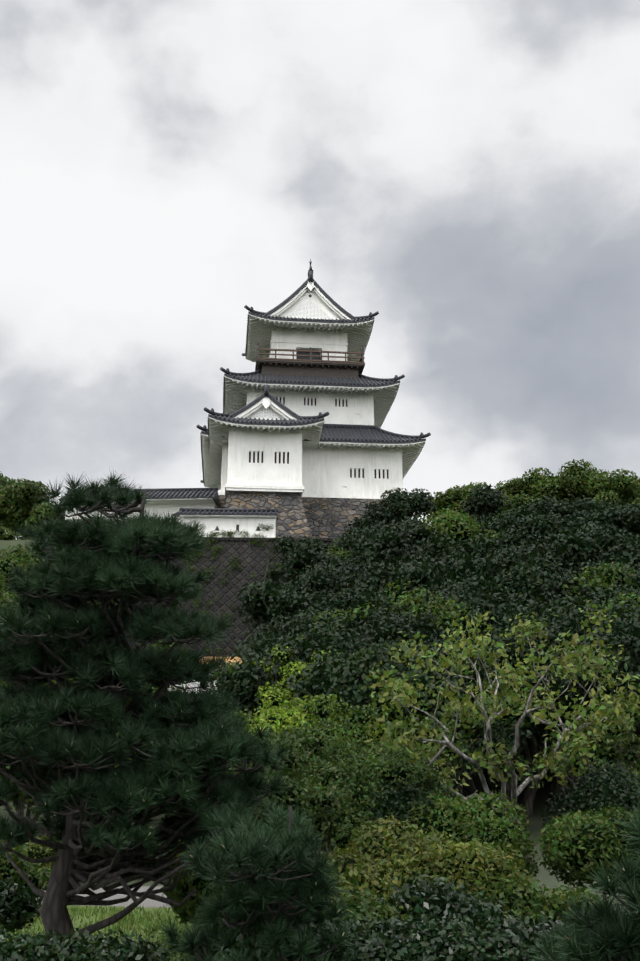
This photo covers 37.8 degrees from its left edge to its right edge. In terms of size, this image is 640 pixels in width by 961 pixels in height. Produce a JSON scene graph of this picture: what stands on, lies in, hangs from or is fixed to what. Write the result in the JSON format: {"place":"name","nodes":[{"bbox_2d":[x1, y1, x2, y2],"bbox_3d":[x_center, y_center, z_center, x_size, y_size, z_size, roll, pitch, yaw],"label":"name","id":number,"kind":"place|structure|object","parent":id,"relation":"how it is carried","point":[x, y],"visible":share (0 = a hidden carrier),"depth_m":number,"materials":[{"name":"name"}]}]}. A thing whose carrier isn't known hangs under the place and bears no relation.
{"place":"outdoors","nodes":[
{"label":"outdoors","id":0,"kind":"place"},
{"bbox_2d":[36,886,170,907],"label":"gravel path","id":1,"kind":"structure","parent":0,"point":[148,903],"depth_m":16.42,"materials":[{"name":"grey gravel"}]},
{"bbox_2d":[3,904,210,960],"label":"garden lawn","id":2,"kind":"structure","parent":0,"point":[76,923],"depth_m":14.11,"materials":[{"name":"green plant"}]},
{"bbox_2d":[0,539,637,914],"bbox_3d":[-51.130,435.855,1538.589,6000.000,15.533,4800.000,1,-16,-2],"label":"terrain","id":3,"kind":"structure","parent":0,"point":[535,826],"depth_m":26.70,"materials":[{"name":"green plant"}]},
{"bbox_2d":[62,498,276,693],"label":"white site walls","id":4,"kind":"structure","parent":3,"relation":"on","point":[229,523],"depth_m":59.52,"materials":[{"name":"white paint"}]},
{"bbox_2d":[58,488,277,519],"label":"roof","id":5,"kind":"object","parent":4,"relation":"on","point":[173,493],"visible":0.42,"depth_m":63.72,"materials":[{"name":"grey tile"}]},
{"bbox_2d":[200,657,241,667],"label":"garden wall roof","id":6,"kind":"structure","parent":4,"relation":"attached to","point":[237,658],"depth_m":33.15,"materials":[{"name":"beige"}]},
{"bbox_2d":[215,525,260,530],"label":"wall loopholes","id":7,"kind":"object","parent":4,"relation":"in","point":[237,528],"visible":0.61,"depth_m":59.38,"materials":[{"name":"black"}]},
{"bbox_2d":[37,539,333,660],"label":"stone embankment","id":8,"kind":"structure","parent":3,"relation":"on","point":[252,560],"depth_m":57.47,"materials":[{"name":"grey stone"}]},
{"bbox_2d":[46,537,340,540],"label":"retaining coping","id":9,"kind":"object","parent":8,"relation":"on","point":[250,539],"visible":0.14,"depth_m":58.62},
{"bbox_2d":[32,644,392,805],"bbox_3d":[-4.538,7.058,27.301,15.604,4.677,7.727,-8,-18,26],"label":"shrub","id":10,"kind":"object","parent":3,"relation":"on","point":[279,711],"visible":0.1,"depth_m":23.53,"materials":[{"name":"green plant"}]},
{"bbox_2d":[21,814,540,942],"bbox_3d":[-2.050,5.815,14.439,5.277,1.773,12.998,5,-17,-18],"label":"shrub foliage","id":11,"kind":"object","parent":3,"relation":"on","point":[420,848],"visible":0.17,"depth_m":9.89,"materials":[{"name":"green plant"}]},
{"bbox_2d":[0,840,568,960],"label":"hedge foliage","id":12,"kind":"object","parent":3,"relation":"on","point":[457,926],"visible":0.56,"depth_m":7.04,"materials":[{"name":"green plant"}]},
{"bbox_2d":[217,491,404,537],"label":"stone foundation","id":13,"kind":"object","parent":3,"relation":"on","point":[302,517],"visible":0.21,"depth_m":65.67,"materials":[{"name":"grey stone"}]},
{"bbox_2d":[201,282,425,498],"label":"white castle walls","id":14,"kind":"structure","parent":3,"relation":"on","point":[311,469],"depth_m":68.56,"materials":[{"name":"white paint"}]},
{"bbox_2d":[249,300,331,418],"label":"gable","id":15,"kind":"structure","parent":14,"relation":"attached to","point":[310,309],"depth_m":73.95,"materials":[{"name":"white paint"}]},
{"bbox_2d":[255,359,364,378],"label":"balcony base","id":16,"kind":"object","parent":14,"relation":"attached to","point":[310,368],"visible":0.42,"depth_m":72.23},
{"bbox_2d":[256,348,364,363],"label":"balcony railing","id":17,"kind":"object","parent":16,"relation":"on","point":[314,351],"visible":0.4,"depth_m":72.27,"materials":[{"name":"brown wood"}]},
{"bbox_2d":[257,342,363,362],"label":"balcony door","id":18,"kind":"structure","parent":14,"relation":"attached to","point":[310,348],"depth_m":72.77,"materials":[{"name":"brown wood"}]},
{"bbox_2d":[196,259,430,482],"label":"castle roof tiles","id":19,"kind":"object","parent":14,"relation":"on","point":[352,433],"visible":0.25,"depth_m":69.88,"materials":[{"name":"grey tile"}]},
{"bbox_2d":[249,352,387,478],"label":"windows","id":20,"kind":"structure","parent":14,"relation":"in","point":[305,353],"depth_m":68.47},
{"bbox_2d":[0,483,639,877],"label":"dark foliage","id":21,"kind":"object","parent":3,"relation":"on","point":[334,567],"visible":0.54,"depth_m":33.28,"materials":[{"name":"green plant"}]},
{"bbox_2d":[0,466,639,960],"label":"leaves","id":22,"kind":"object","parent":3,"relation":"on","point":[402,796],"visible":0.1,"depth_m":25.36,"materials":[{"name":"green plant"}]},
{"bbox_2d":[214,609,635,738],"bbox_3d":[3.212,6.311,29.661,14.606,4.658,6.592,1,-16,-2],"label":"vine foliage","id":23,"kind":"object","parent":22,"relation":"on","point":[230,669],"depth_m":28.73,"materials":[{"name":"green plant"}]},
{"bbox_2d":[0,459,639,539],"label":"foliage","id":24,"kind":"object","parent":3,"relation":"on","point":[533,489],"visible":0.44,"depth_m":84.89,"materials":[{"name":"green plant"}]},
{"bbox_2d":[0,496,639,939],"bbox_3d":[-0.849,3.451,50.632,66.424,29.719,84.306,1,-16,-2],"label":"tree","id":25,"kind":"object","parent":3,"relation":"on","point":[534,746],"depth_m":27.09,"materials":[{"name":"plant"}]},
{"bbox_2d":[0,508,639,926],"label":"foliage","id":26,"kind":"object","parent":3,"relation":"on","point":[522,848],"visible":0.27,"depth_m":13.04,"materials":[{"name":"green plant"}]},
{"bbox_2d":[0,471,639,960],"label":"pine","id":27,"kind":"object","parent":3,"relation":"on","point":[608,927],"depth_m":9.38,"materials":[{"name":"green plant"}]},
{"bbox_2d":[11,493,638,958],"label":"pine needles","id":28,"kind":"object","parent":27,"relation":"on","point":[169,771],"visible":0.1,"depth_m":9.13,"materials":[{"name":"green plant"}]},
{"bbox_2d":[385,623,630,874],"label":"tree branches","id":29,"kind":"object","parent":3,"relation":"on","point":[515,791],"visible":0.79,"depth_m":14.13,"materials":[{"name":"grey plant"}]},
{"bbox_2d":[170,718,459,855],"bbox_3d":[-0.036,4.628,14.522,4.272,1.910,5.456,1,-16,-2],"label":"bush","id":30,"kind":"object","parent":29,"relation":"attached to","point":[312,760],"visible":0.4,"depth_m":13.80,"materials":[{"name":"green plant"}]},
{"bbox_2d":[361,604,639,791],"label":"tree foliage","id":31,"kind":"object","parent":29,"relation":"attached to","point":[576,743],"visible":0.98,"depth_m":14.41,"materials":[{"name":"green plant"}]},
{"bbox_2d":[0,0,639,539],"label":"sky","id":32,"kind":"structure","parent":0,"point":[465,174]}
]}

